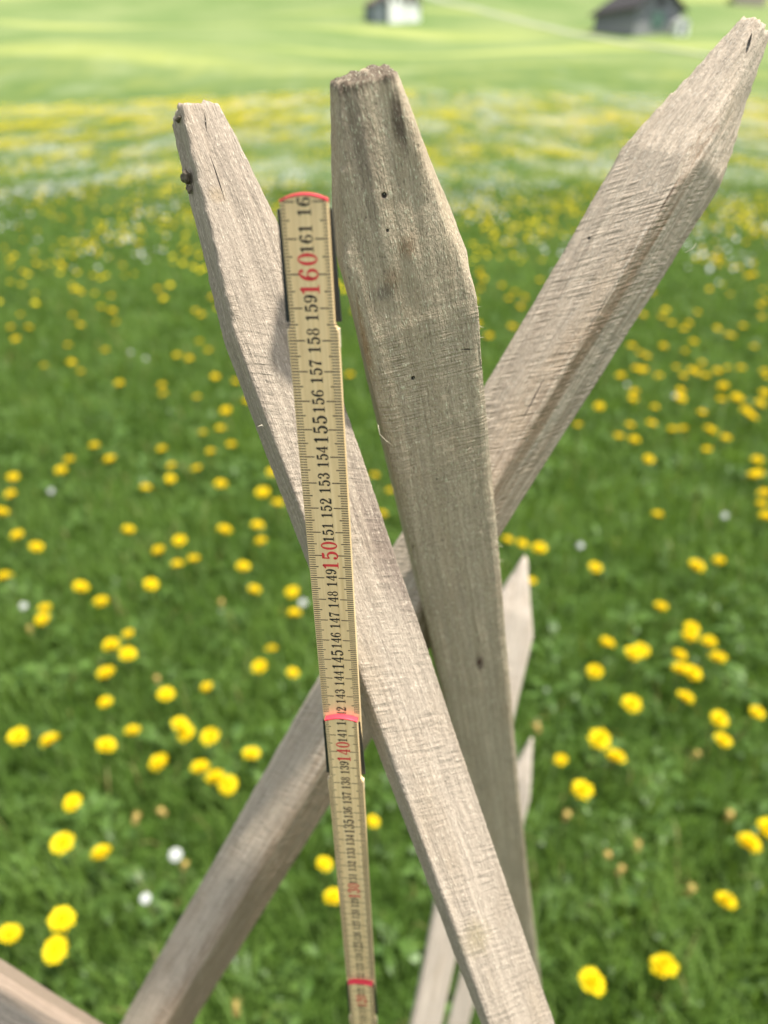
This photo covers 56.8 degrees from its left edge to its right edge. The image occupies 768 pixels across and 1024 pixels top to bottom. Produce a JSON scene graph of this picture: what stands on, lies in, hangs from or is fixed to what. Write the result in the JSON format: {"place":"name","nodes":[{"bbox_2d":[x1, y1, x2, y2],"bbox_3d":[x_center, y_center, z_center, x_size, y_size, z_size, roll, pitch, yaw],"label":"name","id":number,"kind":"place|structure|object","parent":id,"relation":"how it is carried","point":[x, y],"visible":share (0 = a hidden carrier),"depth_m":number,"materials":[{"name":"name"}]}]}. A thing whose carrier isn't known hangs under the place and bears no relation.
{"place":"outdoors","nodes":[
{"label":"outdoors","id":0,"kind":"place"},
{"bbox_2d":[0,0,767,1023],"bbox_3d":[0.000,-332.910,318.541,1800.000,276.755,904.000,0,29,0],"label":"meadow ground","id":1,"kind":"structure","parent":0,"point":[80,52],"depth_m":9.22,"materials":[{"name":"plant"}]},
{"bbox_2d":[0,571,14,604],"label":"dandelion","id":2,"kind":"object","parent":1,"relation":"on","point":[5,575],"visible":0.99,"depth_m":2.62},
{"bbox_2d":[4,490,15,514],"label":"dandelion","id":3,"kind":"object","parent":1,"relation":"on","point":[10,493],"visible":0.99,"depth_m":3.25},
{"bbox_2d":[0,924,23,966],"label":"dandelion","id":4,"kind":"object","parent":1,"relation":"on","point":[9,933],"visible":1,"depth_m":1.50,"materials":[{"name":"plant"}]},
{"bbox_2d":[8,473,18,495],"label":"dandelion","id":5,"kind":"object","parent":1,"relation":"on","point":[13,476],"visible":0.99,"depth_m":3.40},
{"bbox_2d":[10,530,23,557],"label":"dandelion","id":6,"kind":"object","parent":1,"relation":"on","point":[17,534],"visible":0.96,"depth_m":2.93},
{"bbox_2d":[7,727,30,770],"bbox_3d":[-1.020,0.681,2.008,0.054,0.163,0.053,-11,31,-19],"label":"dandelion","id":7,"kind":"object","parent":1,"relation":"on","point":[18,734],"visible":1,"depth_m":1.97,"materials":[{"name":"plant"}]},
{"bbox_2d":[29,542,45,580],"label":"dandelion","id":8,"kind":"object","parent":1,"relation":"on","point":[36,546],"visible":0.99,"depth_m":2.80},
{"bbox_2d":[35,613,52,650],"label":"dandelion","id":9,"kind":"object","parent":1,"relation":"on","point":[43,618],"visible":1,"depth_m":2.42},
{"bbox_2d":[37,604,53,640],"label":"dandelion","id":10,"kind":"object","parent":1,"relation":"on","point":[43,607],"visible":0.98,"depth_m":2.47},
{"bbox_2d":[0,959,102,1023],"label":"wooden stake","id":11,"kind":"object","parent":1,"relation":"on","point":[25,999],"visible":1,"depth_m":0.44,"materials":[{"name":"brown wood"}]},
{"bbox_2d":[40,732,62,779],"bbox_3d":[-0.915,0.688,1.977,0.048,0.184,0.054,4,29,8],"label":"dandelion","id":12,"kind":"object","parent":1,"relation":"on","point":[47,739],"visible":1,"depth_m":1.94,"materials":[{"name":"plant"}]},
{"bbox_2d":[43,935,70,987],"bbox_3d":[-0.676,0.960,1.494,0.048,0.174,0.051,-14,32,-23],"label":"dandelion","id":13,"kind":"object","parent":1,"relation":"on","point":[55,948],"visible":0.99,"depth_m":1.46,"materials":[{"name":"plant"}]},
{"bbox_2d":[48,907,75,955],"bbox_3d":[-0.690,0.931,1.554,0.052,0.166,0.053,-1,29,-2],"label":"dandelion","id":14,"kind":"object","parent":1,"relation":"on","point":[61,918],"visible":0.97,"depth_m":1.52,"materials":[{"name":"plant"}]},
{"bbox_2d":[50,832,75,877],"bbox_3d":[-0.759,0.842,1.709,0.051,0.173,0.051,4,29,8],"label":"dandelion","id":15,"kind":"object","parent":1,"relation":"on","point":[63,842],"visible":0.99,"depth_m":1.67,"materials":[{"name":"plant"}]},
{"bbox_2d":[64,793,81,819],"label":"dandelion","id":16,"kind":"object","parent":1,"relation":"on","point":[72,801],"visible":1,"depth_m":1.77,"materials":[{"name":"plant"}]},
{"bbox_2d":[73,581,88,618],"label":"dandelion","id":17,"kind":"object","parent":1,"relation":"on","point":[80,586],"visible":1,"depth_m":2.58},
{"bbox_2d":[94,596,107,625],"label":"dandelion","id":18,"kind":"object","parent":1,"relation":"on","point":[101,600],"visible":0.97,"depth_m":2.56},
{"bbox_2d":[91,844,111,887],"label":"dandelion","id":19,"kind":"object","parent":1,"relation":"on","point":[100,851],"visible":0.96,"depth_m":1.63,"materials":[{"name":"plant"}]},
{"bbox_2d":[96,666,114,700],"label":"dandelion","id":20,"kind":"object","parent":1,"relation":"on","point":[105,672],"visible":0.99,"depth_m":2.22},
{"bbox_2d":[98,696,112,728],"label":"dandelion","id":21,"kind":"object","parent":1,"relation":"on","point":[104,701],"visible":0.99,"depth_m":2.11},
{"bbox_2d":[97,738,115,772],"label":"dandelion","id":22,"kind":"object","parent":1,"relation":"on","point":[106,744],"visible":0.98,"depth_m":1.97,"materials":[{"name":"plant"}]},
{"bbox_2d":[103,638,118,667],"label":"dandelion","id":23,"kind":"object","parent":1,"relation":"on","point":[110,643],"visible":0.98,"depth_m":2.30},
{"bbox_2d":[119,647,136,684],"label":"dandelion","id":24,"kind":"object","parent":1,"relation":"on","point":[128,653],"visible":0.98,"depth_m":2.25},
{"bbox_2d":[124,725,139,761],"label":"dandelion","id":25,"kind":"object","parent":1,"relation":"on","point":[132,730],"visible":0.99,"depth_m":2.01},
{"bbox_2d":[132,809,143,851],"bbox_3d":[-0.610,0.807,1.785,0.027,0.157,0.027,7,30,13],"label":"dandelion bud","id":26,"kind":"object","parent":1,"relation":"on","point":[135,820],"visible":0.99,"depth_m":1.75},
{"bbox_2d":[140,893,158,942],"bbox_3d":[-0.515,0.909,1.574,0.022,0.191,0.022,-18,34,-29],"label":"dandelion clock","id":27,"kind":"object","parent":1,"relation":"on","point":[146,900],"visible":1,"depth_m":1.54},
{"bbox_2d":[144,578,157,609],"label":"dandelion","id":28,"kind":"object","parent":1,"relation":"on","point":[151,584],"visible":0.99,"depth_m":2.60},
{"bbox_2d":[149,753,166,795],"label":"dandelion","id":29,"kind":"object","parent":1,"relation":"on","point":[158,761],"visible":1,"depth_m":1.90,"materials":[{"name":"plant"}]},
{"bbox_2d":[152,546,163,568],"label":"dandelion","id":30,"kind":"object","parent":1,"relation":"on","point":[158,549],"visible":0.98,"depth_m":2.81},
{"bbox_2d":[157,805,169,839],"bbox_3d":[-0.559,0.799,1.808,0.026,0.146,0.027,23,37,36],"label":"dandelion bud","id":31,"kind":"object","parent":1,"relation":"on","point":[162,811],"visible":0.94,"depth_m":1.78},
{"bbox_2d":[157,687,174,719],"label":"dandelion","id":32,"kind":"object","parent":1,"relation":"on","point":[164,693],"visible":0.98,"depth_m":2.13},
{"bbox_2d":[165,474,175,496],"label":"dandelion","id":33,"kind":"object","parent":1,"relation":"on","point":[171,478],"visible":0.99,"depth_m":3.38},
{"bbox_2d":[169,848,185,897],"bbox_3d":[-0.467,0.856,1.639,0.029,0.227,0.028,17,33,28],"label":"dandelion clock","id":34,"kind":"object","parent":1,"relation":"on","point":[175,857],"visible":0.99,"depth_m":1.59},
{"bbox_2d":[172,560,182,593],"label":"dandelion","id":35,"kind":"object","parent":1,"relation":"on","point":[176,563],"visible":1,"depth_m":2.73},
{"bbox_2d":[174,535,185,561],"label":"dandelion","id":36,"kind":"object","parent":1,"relation":"on","point":[179,540],"visible":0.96,"depth_m":2.92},
{"bbox_2d":[172,717,188,760],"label":"dandelion","id":37,"kind":"object","parent":1,"relation":"on","point":[180,723],"visible":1,"depth_m":1.98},
{"bbox_2d":[181,859,188,884],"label":"dandelion bud","id":38,"kind":"object","parent":1,"relation":"on","point":[184,866],"visible":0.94,"depth_m":1.67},
{"bbox_2d":[176,724,194,762],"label":"dandelion","id":39,"kind":"object","parent":1,"relation":"on","point":[183,734],"visible":0.88,"depth_m":1.99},
{"bbox_2d":[187,555,198,581],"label":"dandelion","id":40,"kind":"object","parent":1,"relation":"on","point":[193,558],"visible":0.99,"depth_m":2.79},
{"bbox_2d":[191,760,209,804],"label":"dandelion","id":41,"kind":"object","parent":1,"relation":"on","point":[199,766],"visible":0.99,"depth_m":1.87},
{"bbox_2d":[201,682,211,716],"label":"dandelion","id":42,"kind":"object","parent":1,"relation":"on","point":[205,686],"visible":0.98,"depth_m":2.16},
{"bbox_2d":[201,728,218,769],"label":"dandelion","id":43,"kind":"object","parent":1,"relation":"on","point":[209,735],"visible":0.97,"depth_m":1.96,"materials":[{"name":"plant"}]},
{"bbox_2d":[204,769,225,810],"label":"dandelion","id":44,"kind":"object","parent":1,"relation":"on","point":[215,777],"visible":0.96,"depth_m":1.86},
{"bbox_2d":[214,479,226,493],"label":"dandelion","id":45,"kind":"object","parent":1,"relation":"on","point":[219,483],"visible":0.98,"depth_m":3.33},
{"bbox_2d":[217,525,230,548],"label":"dandelion","id":46,"kind":"object","parent":1,"relation":"on","point":[224,529],"visible":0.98,"depth_m":2.96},
{"bbox_2d":[218,774,236,812],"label":"dandelion","id":47,"kind":"object","parent":1,"relation":"on","point":[226,785],"visible":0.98,"depth_m":1.85,"materials":[{"name":"plant"}]},
{"bbox_2d":[232,996,243,1021],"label":"dandelion bud","id":48,"kind":"object","parent":1,"relation":"on","point":[236,1010],"visible":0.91,"depth_m":1.38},
{"bbox_2d":[237,561,249,589],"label":"dandelion","id":49,"kind":"object","parent":1,"relation":"on","point":[242,566],"visible":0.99,"depth_m":2.75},
{"bbox_2d":[243,747,259,782],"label":"dandelion","id":50,"kind":"object","parent":1,"relation":"on","point":[251,753],"visible":1,"depth_m":1.91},
{"bbox_2d":[248,585,259,619],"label":"dandelion","id":51,"kind":"object","parent":1,"relation":"on","point":[254,589],"visible":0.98,"depth_m":2.59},
{"bbox_2d":[251,521,262,556],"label":"dandelion","id":52,"kind":"object","parent":1,"relation":"on","point":[257,525],"visible":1,"depth_m":2.95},
{"bbox_2d":[252,659,266,700],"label":"dandelion","id":53,"kind":"object","parent":1,"relation":"on","point":[258,666],"visible":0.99,"depth_m":2.19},
{"bbox_2d":[256,537,265,566],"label":"dandelion","id":54,"kind":"object","parent":1,"relation":"on","point":[260,540],"visible":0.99,"depth_m":2.85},
{"bbox_2d":[255,487,269,518],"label":"dandelion","id":55,"kind":"object","parent":1,"relation":"on","point":[263,491],"visible":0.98,"depth_m":3.23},
{"bbox_2d":[272,499,284,534],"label":"dandelion","id":56,"kind":"object","parent":1,"relation":"on","point":[278,502],"visible":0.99,"depth_m":3.12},
{"bbox_2d":[286,586,297,606],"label":"dandelion","id":57,"kind":"object","parent":1,"relation":"on","point":[293,590],"visible":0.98,"depth_m":2.60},
{"bbox_2d":[287,668,298,702],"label":"dandelion","id":58,"kind":"object","parent":1,"relation":"on","point":[293,672],"visible":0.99,"depth_m":2.18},
{"bbox_2d":[288,608,300,637],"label":"dandelion","id":59,"kind":"object","parent":1,"relation":"on","point":[293,612],"visible":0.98,"depth_m":2.46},
{"bbox_2d":[317,856,331,892],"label":"dandelion","id":60,"kind":"object","parent":1,"relation":"on","point":[325,863],"visible":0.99,"depth_m":1.64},
{"bbox_2d":[277,192,377,1023],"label":"folding ruler","id":61,"kind":"object","parent":1,"relation":"on","point":[310,278],"visible":1,"depth_m":0.26,"materials":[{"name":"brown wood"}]},
{"bbox_2d":[324,888,338,937],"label":"dandelion","id":62,"kind":"object","parent":1,"relation":"on","point":[331,895],"visible":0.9,"depth_m":1.55,"materials":[{"name":"plant"}]},
{"bbox_2d":[172,100,553,1023],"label":"wooden stake","id":63,"kind":"object","parent":1,"relation":"on","point":[406,714],"visible":0.83,"depth_m":0.31,"materials":[{"name":"brown wood"}]},
{"bbox_2d":[367,815,378,862],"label":"dandelion","id":64,"kind":"object","parent":1,"relation":"on","point":[373,820],"visible":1,"depth_m":1.71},
{"bbox_2d":[0,91,767,310],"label":"dandelions","id":65,"kind":"object","parent":1,"relation":"on","point":[278,205],"visible":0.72,"depth_m":32.61,"materials":[{"name":"plant"}]},
{"bbox_2d":[0,90,767,282],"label":"white wildflowers","id":66,"kind":"object","parent":1,"relation":"on","point":[504,216],"visible":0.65,"depth_m":27.83,"materials":[{"name":"plant"}]},
{"bbox_2d":[363,0,422,23],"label":"white farmhouse","id":67,"kind":"object","parent":1,"relation":"on","point":[391,11],"visible":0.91,"depth_m":137.01,"materials":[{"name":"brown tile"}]},
{"bbox_2d":[330,64,540,982],"bbox_3d":[0.155,0.526,0.789,0.052,1.775,0.030,-16,39,-3],"label":"wooden stake","id":68,"kind":"object","parent":1,"relation":"on","point":[402,255],"visible":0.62,"depth_m":0.30,"materials":[{"name":"grey wood"}]},
{"bbox_2d":[121,16,767,1023],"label":"wooden stake","id":69,"kind":"object","parent":1,"relation":"on","point":[653,198],"visible":0.65,"depth_m":0.35,"materials":[{"name":"grey wood"}]},
{"bbox_2d":[410,555,532,1023],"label":"wooden stake","id":70,"kind":"object","parent":1,"relation":"on","point":[436,972],"visible":0.38,"depth_m":0.83,"materials":[{"name":"beige wood"}]},
{"bbox_2d":[447,737,532,1023],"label":"wooden stake","id":71,"kind":"object","parent":1,"relation":"on","point":[461,1008],"visible":0.25,"depth_m":1.01,"materials":[{"name":"beige wood"}]},
{"bbox_2d":[532,720,540,763],"bbox_3d":[0.428,0.664,2.028,0.025,0.175,0.026,-10,31,-18],"label":"dandelion bud","id":72,"kind":"object","parent":1,"relation":"on","point":[537,728],"visible":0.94,"depth_m":1.99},
{"bbox_2d":[533,542,546,578],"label":"dandelion","id":73,"kind":"object","parent":1,"relation":"on","point":[539,547],"visible":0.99,"depth_m":2.79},
{"bbox_2d":[554,754,567,787],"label":"dandelion","id":74,"kind":"object","parent":1,"relation":"on","point":[561,759],"visible":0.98,"depth_m":1.92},
{"bbox_2d":[559,809,572,848],"bbox_3d":[0.454,0.806,1.787,0.024,0.157,0.025,-1,29,-2],"label":"dandelion bud","id":75,"kind":"object","parent":1,"relation":"on","point":[566,815],"visible":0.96,"depth_m":1.76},
{"bbox_2d":[572,780,592,811],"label":"dandelion","id":76,"kind":"object","parent":1,"relation":"on","point":[581,788],"visible":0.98,"depth_m":1.84,"materials":[{"name":"plant"}]},
{"bbox_2d":[579,967,604,1023],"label":"dandelion","id":77,"kind":"object","parent":1,"relation":"on","point":[593,982],"visible":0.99,"depth_m":1.39,"materials":[{"name":"plant"}]},
{"bbox_2d":[587,664,602,697],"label":"dandelion","id":78,"kind":"object","parent":1,"relation":"on","point":[595,670],"visible":0.99,"depth_m":2.24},
{"bbox_2d":[589,562,601,591],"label":"dandelion","id":79,"kind":"object","parent":1,"relation":"on","point":[595,566],"visible":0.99,"depth_m":2.75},
{"bbox_2d":[588,728,609,777],"bbox_3d":[0.590,0.685,1.978,0.058,0.188,0.056,-9,30,-16],"label":"dandelion","id":80,"kind":"object","parent":1,"relation":"on","point":[600,739],"visible":1,"depth_m":1.94,"materials":[{"name":"plant"}]},
{"bbox_2d":[599,637,613,679],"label":"dandelion","id":81,"kind":"object","parent":1,"relation":"on","point":[607,642],"visible":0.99,"depth_m":2.29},
{"bbox_2d":[606,749,625,785],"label":"dandelion","id":82,"kind":"object","parent":1,"relation":"on","point":[615,756],"visible":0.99,"depth_m":1.91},
{"bbox_2d":[614,864,626,897],"bbox_3d":[0.540,0.875,1.647,0.026,0.175,0.022,-1,29,-1],"label":"dandelion bud","id":83,"kind":"object","parent":1,"relation":"on","point":[620,870],"visible":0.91,"depth_m":1.61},
{"bbox_2d":[622,695,640,734],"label":"dandelion","id":84,"kind":"object","parent":1,"relation":"on","point":[632,704],"visible":1,"depth_m":2.10,"materials":[{"name":"plant"}]},
{"bbox_2d":[624,646,640,690],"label":"dandelion","id":85,"kind":"object","parent":1,"relation":"on","point":[633,653],"visible":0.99,"depth_m":2.24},
{"bbox_2d":[589,0,688,35],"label":"timber barn","id":86,"kind":"structure","parent":1,"relation":"on","point":[635,17],"depth_m":123.39,"materials":[{"name":"wood"}]},
{"bbox_2d":[650,11,665,28],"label":"door","id":87,"kind":"structure","parent":86,"relation":"in","point":[658,18],"depth_m":122.97,"materials":[{"name":"green paint"}]},
{"bbox_2d":[634,643,649,676],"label":"dandelion","id":88,"kind":"object","parent":1,"relation":"on","point":[643,648],"visible":0.88,"depth_m":2.29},
{"bbox_2d":[653,601,667,636],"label":"dandelion","id":89,"kind":"object","parent":1,"relation":"on","point":[659,605],"visible":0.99,"depth_m":2.50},
{"bbox_2d":[649,953,678,1000],"bbox_3d":[0.569,0.978,1.476,0.056,0.159,0.054,-2,29,-4],"label":"dandelion","id":90,"kind":"object","parent":1,"relation":"on","point":[664,965],"visible":1,"depth_m":1.44,"materials":[{"name":"plant"}]},
{"bbox_2d":[671,663,686,692],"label":"dandelion","id":91,"kind":"object","parent":1,"relation":"on","point":[679,667],"visible":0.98,"depth_m":2.25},
{"bbox_2d":[672,649,686,683],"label":"dandelion","id":92,"kind":"object","parent":1,"relation":"on","point":[680,654],"visible":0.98,"depth_m":2.29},
{"bbox_2d":[669,17,690,35],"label":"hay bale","id":93,"kind":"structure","parent":1,"relation":"on","point":[679,26],"depth_m":122.26},
{"bbox_2d":[674,691,693,732],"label":"dandelion","id":94,"kind":"object","parent":1,"relation":"on","point":[686,696],"visible":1,"depth_m":2.07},
{"bbox_2d":[679,881,697,918],"bbox_3d":[0.695,0.899,1.629,0.027,0.144,0.026,7,30,12],"label":"dandelion bud","id":95,"kind":"object","parent":1,"relation":"on","point":[687,893],"visible":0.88,"depth_m":1.61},
{"bbox_2d":[682,630,698,661],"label":"dandelion","id":96,"kind":"object","parent":1,"relation":"on","point":[689,636],"visible":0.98,"depth_m":2.37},
{"bbox_2d":[683,622,699,660],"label":"dandelion","id":97,"kind":"object","parent":1,"relation":"on","point":[693,627],"visible":0.94,"depth_m":2.38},
{"bbox_2d":[684,665,701,703],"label":"dandelion","id":98,"kind":"object","parent":1,"relation":"on","point":[692,672],"visible":0.98,"depth_m":2.19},
{"bbox_2d":[687,749,700,782],"bbox_3d":[0.861,0.712,1.976,0.023,0.135,0.022,20,35,32],"label":"dandelion bud","id":99,"kind":"object","parent":1,"relation":"on","point":[696,754],"visible":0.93,"depth_m":1.95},
{"bbox_2d":[689,560,704,589],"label":"dandelion","id":100,"kind":"object","parent":1,"relation":"on","point":[698,565],"visible":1,"depth_m":2.70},
{"bbox_2d":[700,636,716,672],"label":"dandelion","id":101,"kind":"object","parent":1,"relation":"on","point":[708,641],"visible":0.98,"depth_m":2.33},
{"bbox_2d":[709,556,725,593],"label":"dandelion","id":102,"kind":"object","parent":1,"relation":"on","point":[718,560],"visible":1,"depth_m":2.73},
{"bbox_2d":[707,710,728,755],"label":"dandelion","id":103,"kind":"object","parent":1,"relation":"on","point":[719,718],"visible":0.99,"depth_m":2.01,"materials":[{"name":"plant"}]},
{"bbox_2d":[710,651,727,685],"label":"dandelion","id":104,"kind":"object","parent":1,"relation":"on","point":[717,657],"visible":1,"depth_m":2.29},
{"bbox_2d":[712,733,731,775],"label":"dandelion","id":105,"kind":"object","parent":1,"relation":"on","point":[722,739],"visible":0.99,"depth_m":1.94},
{"bbox_2d":[713,892,736,934],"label":"dandelion","id":106,"kind":"object","parent":1,"relation":"on","point":[729,901],"visible":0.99,"depth_m":1.57,"materials":[{"name":"plant"}]},
{"bbox_2d":[716,808,734,850],"bbox_3d":[0.852,0.805,1.781,0.022,0.166,0.026,1,29,1],"label":"dandelion bud","id":107,"kind":"object","parent":1,"relation":"on","point":[728,817],"visible":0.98,"depth_m":1.75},
{"bbox_2d":[735,833,761,879],"bbox_3d":[0.864,0.841,1.709,0.056,0.174,0.055,-23,36,-35],"label":"dandelion","id":108,"kind":"object","parent":1,"relation":"on","point":[749,842],"visible":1,"depth_m":1.67,"materials":[{"name":"plant"}]},
{"bbox_2d":[734,0,766,6],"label":"hill farmhouse","id":109,"kind":"object","parent":1,"relation":"on","point":[761,3],"visible":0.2,"depth_m":150.89,"materials":[{"name":"white tile"}]},
{"bbox_2d":[743,706,764,749],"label":"dandelion","id":110,"kind":"object","parent":1,"relation":"on","point":[757,712],"visible":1,"depth_m":2.04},
{"bbox_2d":[752,817,767,868],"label":"dandelion","id":111,"kind":"object","parent":1,"relation":"on","point":[763,825],"visible":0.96,"depth_m":1.71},
{"bbox_2d":[753,500,767,533],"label":"dandelion","id":112,"kind":"object","parent":1,"relation":"on","point":[762,503],"visible":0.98,"depth_m":3.12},
{"bbox_2d":[757,511,767,540],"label":"dandelion","id":113,"kind":"object","parent":1,"relation":"on","point":[764,515],"visible":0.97,"depth_m":3.04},
{"bbox_2d":[757,488,767,515],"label":"dandelion","id":114,"kind":"object","parent":1,"relation":"on","point":[763,492],"visible":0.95,"depth_m":3.25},
{"bbox_2d":[434,0,707,54],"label":"farm track","id":115,"kind":"structure","parent":0,"point":[540,25],"depth_m":134.77,"materials":[{"name":"gravel"}]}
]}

